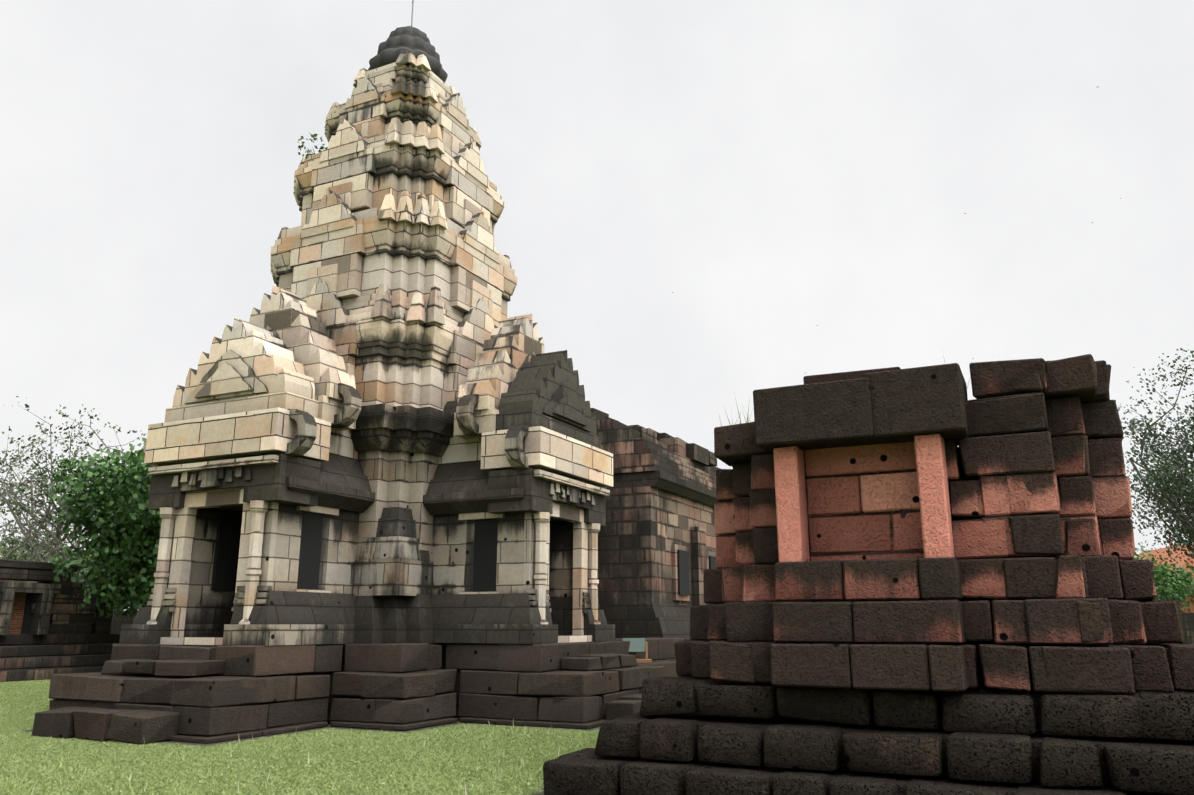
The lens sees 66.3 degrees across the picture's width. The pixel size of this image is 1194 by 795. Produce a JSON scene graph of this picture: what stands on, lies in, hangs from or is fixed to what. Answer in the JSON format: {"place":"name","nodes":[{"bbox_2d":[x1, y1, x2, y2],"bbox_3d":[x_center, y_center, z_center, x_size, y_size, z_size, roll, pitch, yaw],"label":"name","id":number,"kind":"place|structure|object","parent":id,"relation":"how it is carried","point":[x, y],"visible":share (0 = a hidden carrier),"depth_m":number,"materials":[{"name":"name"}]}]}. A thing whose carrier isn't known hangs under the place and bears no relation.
{"place":"outdoors","nodes":[
{"label":"outdoors","id":0,"kind":"place"},
{"bbox_2d":[9,593,26,634],"bbox_3d":[-18.722,6.803,29.434,0.300,1.600,1.800,-7,-15,25],"label":"door","id":1,"kind":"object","parent":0,"point":[17,613],"visible":0.11,"depth_m":29.34,"materials":[{"name":"brown wood"}]},
{"bbox_2d":[0,396,144,594],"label":"bare tree","id":2,"kind":"object","parent":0,"point":[20,490],"depth_m":38.62,"materials":[{"name":"plant"}]},
{"bbox_2d":[0,679,599,794],"bbox_3d":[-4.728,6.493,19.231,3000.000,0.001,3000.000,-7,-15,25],"label":"ground","id":3,"kind":"structure","parent":0,"point":[40,791],"depth_m":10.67,"materials":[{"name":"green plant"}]},
{"bbox_2d":[0,528,34,582],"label":"tree","id":4,"kind":"object","parent":3,"relation":"on","point":[2,550],"depth_m":68.03,"materials":[{"name":"plant"}]},
{"bbox_2d":[4,535,84,603],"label":"tree","id":5,"kind":"object","parent":3,"relation":"on","point":[45,556],"visible":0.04,"depth_m":77.20,"materials":[{"name":"plant"}]},
{"bbox_2d":[0,425,90,582],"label":"bare tree","id":6,"kind":"object","parent":3,"relation":"on","point":[22,478],"depth_m":41.79,"materials":[{"name":"grey plant"}]},
{"bbox_2d":[0,559,137,681],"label":"enclosure wall","id":7,"kind":"structure","parent":3,"relation":"on","point":[77,638],"depth_m":30.02,"materials":[{"name":"brown stone"}]},
{"bbox_2d":[21,593,33,633],"bbox_3d":[-18.465,6.994,29.578,0.300,1.280,0.160,-7,-15,25],"label":"doorway","id":8,"kind":"structure","parent":7,"relation":"in","point":[27,616],"depth_m":29.49,"materials":[{"name":"black"}]},
{"bbox_2d":[0,582,60,634],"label":"door frame","id":9,"kind":"object","parent":7,"relation":"attached to","point":[41,614],"visible":0.97,"depth_m":29.37,"materials":[{"name":"grey stone"}]},
{"bbox_2d":[43,541,149,610],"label":"shrub","id":10,"kind":"object","parent":3,"relation":"on","point":[45,554],"depth_m":46.87,"materials":[{"name":"plant"}]},
{"bbox_2d":[48,433,161,622],"bbox_3d":[-14.257,5.118,31.925,9.690,9.020,9.200,-7,-15,25],"label":"dense tree","id":11,"kind":"object","parent":3,"relation":"on","point":[133,562],"depth_m":29.55,"materials":[{"name":"green plant"}]},
{"bbox_2d":[32,641,664,744],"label":"platform","id":12,"kind":"structure","parent":3,"relation":"on","point":[138,694],"depth_m":15.24,"materials":[{"name":"stone"}]},
{"bbox_2d":[119,383,614,645],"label":"temple wall","id":13,"kind":"structure","parent":12,"relation":"on","point":[396,561],"depth_m":16.93,"materials":[{"name":"beige stone"}]},
{"bbox_2d":[148,397,605,525],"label":"dark tower roofs","id":14,"kind":"structure","parent":13,"relation":"attached to","point":[337,481],"depth_m":17.00,"materials":[{"name":"grey stone"}]},
{"bbox_2d":[211,505,562,593],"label":"tower openings","id":15,"kind":"object","parent":13,"relation":"in","point":[226,557],"visible":0.15,"depth_m":17.11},
{"bbox_2d":[144,50,612,644],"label":"tower","id":16,"kind":"structure","parent":12,"relation":"on","point":[394,276],"depth_m":18.64,"materials":[{"name":"beige stone"}]},
{"bbox_2d":[298,132,327,157],"bbox_3d":[-6.650,-5.735,21.368,0.787,0.874,0.705,-7,-15,25],"label":"sapling","id":17,"kind":"object","parent":16,"relation":"attached to","point":[315,139],"depth_m":21.26,"materials":[{"name":"green plant"}]},
{"bbox_2d":[368,26,447,82],"bbox_3d":[-4.728,-8.584,22.962,1.984,1.665,1.984,-7,-15,25],"label":"tower finial","id":18,"kind":"object","parent":16,"relation":"on","point":[415,42],"visible":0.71,"depth_m":22.29,"materials":[{"name":"grey stone"}]},
{"bbox_2d":[411,0,414,25],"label":"lightning rod","id":19,"kind":"object","parent":18,"relation":"attached to","point":[413,1],"visible":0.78,"depth_m":23.29,"materials":[{"name":"metal"}]},
{"bbox_2d":[615,637,690,676],"bbox_3d":[-0.268,8.039,28.283,10.662,1.358,16.631,-7,-15,25],"label":"stone base","id":20,"kind":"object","parent":3,"relation":"on","point":[661,651],"depth_m":21.09,"materials":[{"name":"stone"}]},
{"bbox_2d":[636,641,651,662],"bbox_3d":[0.812,5.563,20.007,0.750,0.442,0.500,0,-14,1],"label":"info sign stand","id":21,"kind":"object","parent":20,"relation":"on","point":[646,660],"visible":0.44,"depth_m":19.83,"materials":[{"name":"brown wood"}]},
{"bbox_2d":[623,638,645,651],"bbox_3d":[0.812,5.426,20.041,0.500,0.297,0.177,0,-14,1],"label":"sign panel","id":22,"kind":"object","parent":21,"relation":"attached to","point":[637,644],"visible":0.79,"depth_m":20.03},
{"bbox_2d":[598,470,718,637],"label":"stone building wall","id":23,"kind":"structure","parent":3,"relation":"on","point":[652,517],"depth_m":24.18,"materials":[{"name":"stone"}]},
{"bbox_2d":[591,408,719,491],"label":"stone roof","id":24,"kind":"structure","parent":23,"relation":"on","point":[634,448],"depth_m":25.25,"materials":[{"name":"brown stone"}]},
{"bbox_2d":[672,544,689,600],"bbox_3d":[2.297,4.848,25.282,0.140,1.500,1.050,-7,-15,25],"label":"window frame","id":25,"kind":"object","parent":23,"relation":"attached to","point":[675,548],"visible":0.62,"depth_m":24.90,"materials":[{"name":"brown stone"}]},
{"bbox_2d":[677,550,689,594],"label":"window opening","id":26,"kind":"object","parent":23,"relation":"attached to","point":[683,571],"depth_m":25.15,"materials":[{"name":"stone"}]},
{"bbox_2d":[706,551,715,568],"bbox_3d":[3.425,5.411,27.556,0.162,1.500,1.050,-7,-15,25],"label":"window frame","id":27,"kind":"object","parent":23,"relation":"attached to","point":[710,553],"visible":0.04,"depth_m":27.34,"materials":[{"name":"brown stone"}]},
{"bbox_2d":[709,556,716,568],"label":"window opening","id":28,"kind":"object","parent":23,"relation":"attached to","point":[712,562],"depth_m":27.41,"materials":[{"name":"stone"}]},
{"bbox_2d":[674,354,1193,694],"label":"stone building","id":29,"kind":"structure","parent":3,"relation":"on","point":[877,529],"depth_m":8.99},
{"bbox_2d":[720,351,970,425],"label":"dry weeds","id":30,"kind":"object","parent":29,"relation":"on","point":[739,416],"visible":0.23,"depth_m":10.54,"materials":[{"name":"brown plant"}]},
{"bbox_2d":[1115,348,1193,569],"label":"casuarina tree","id":31,"kind":"object","parent":3,"relation":"on","point":[1184,489],"depth_m":31.00,"materials":[{"name":"green plant"}]},
{"bbox_2d":[1134,543,1193,612],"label":"tree","id":32,"kind":"object","parent":3,"relation":"on","point":[1173,586],"depth_m":72.76,"materials":[{"name":"green plant"}]},
{"bbox_2d":[0,0,1193,610],"label":"sky","id":33,"kind":"structure","parent":0,"point":[781,169],"materials":[{"name":"white"}]},
{"bbox_2d":[543,676,1193,794],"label":"stone base","id":34,"kind":"object","parent":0,"point":[686,735],"visible":0.83,"depth_m":8.21,"materials":[{"name":"brown stone"}]},
{"bbox_2d":[1136,528,1193,612],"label":"temple roof","id":35,"kind":"structure","parent":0,"point":[1165,555],"depth_m":91.24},
{"bbox_2d":[1181,613,1193,643],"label":"enclosure wall","id":36,"kind":"structure","parent":0,"point":[1187,619],"depth_m":45.02,"materials":[{"name":"stone"}]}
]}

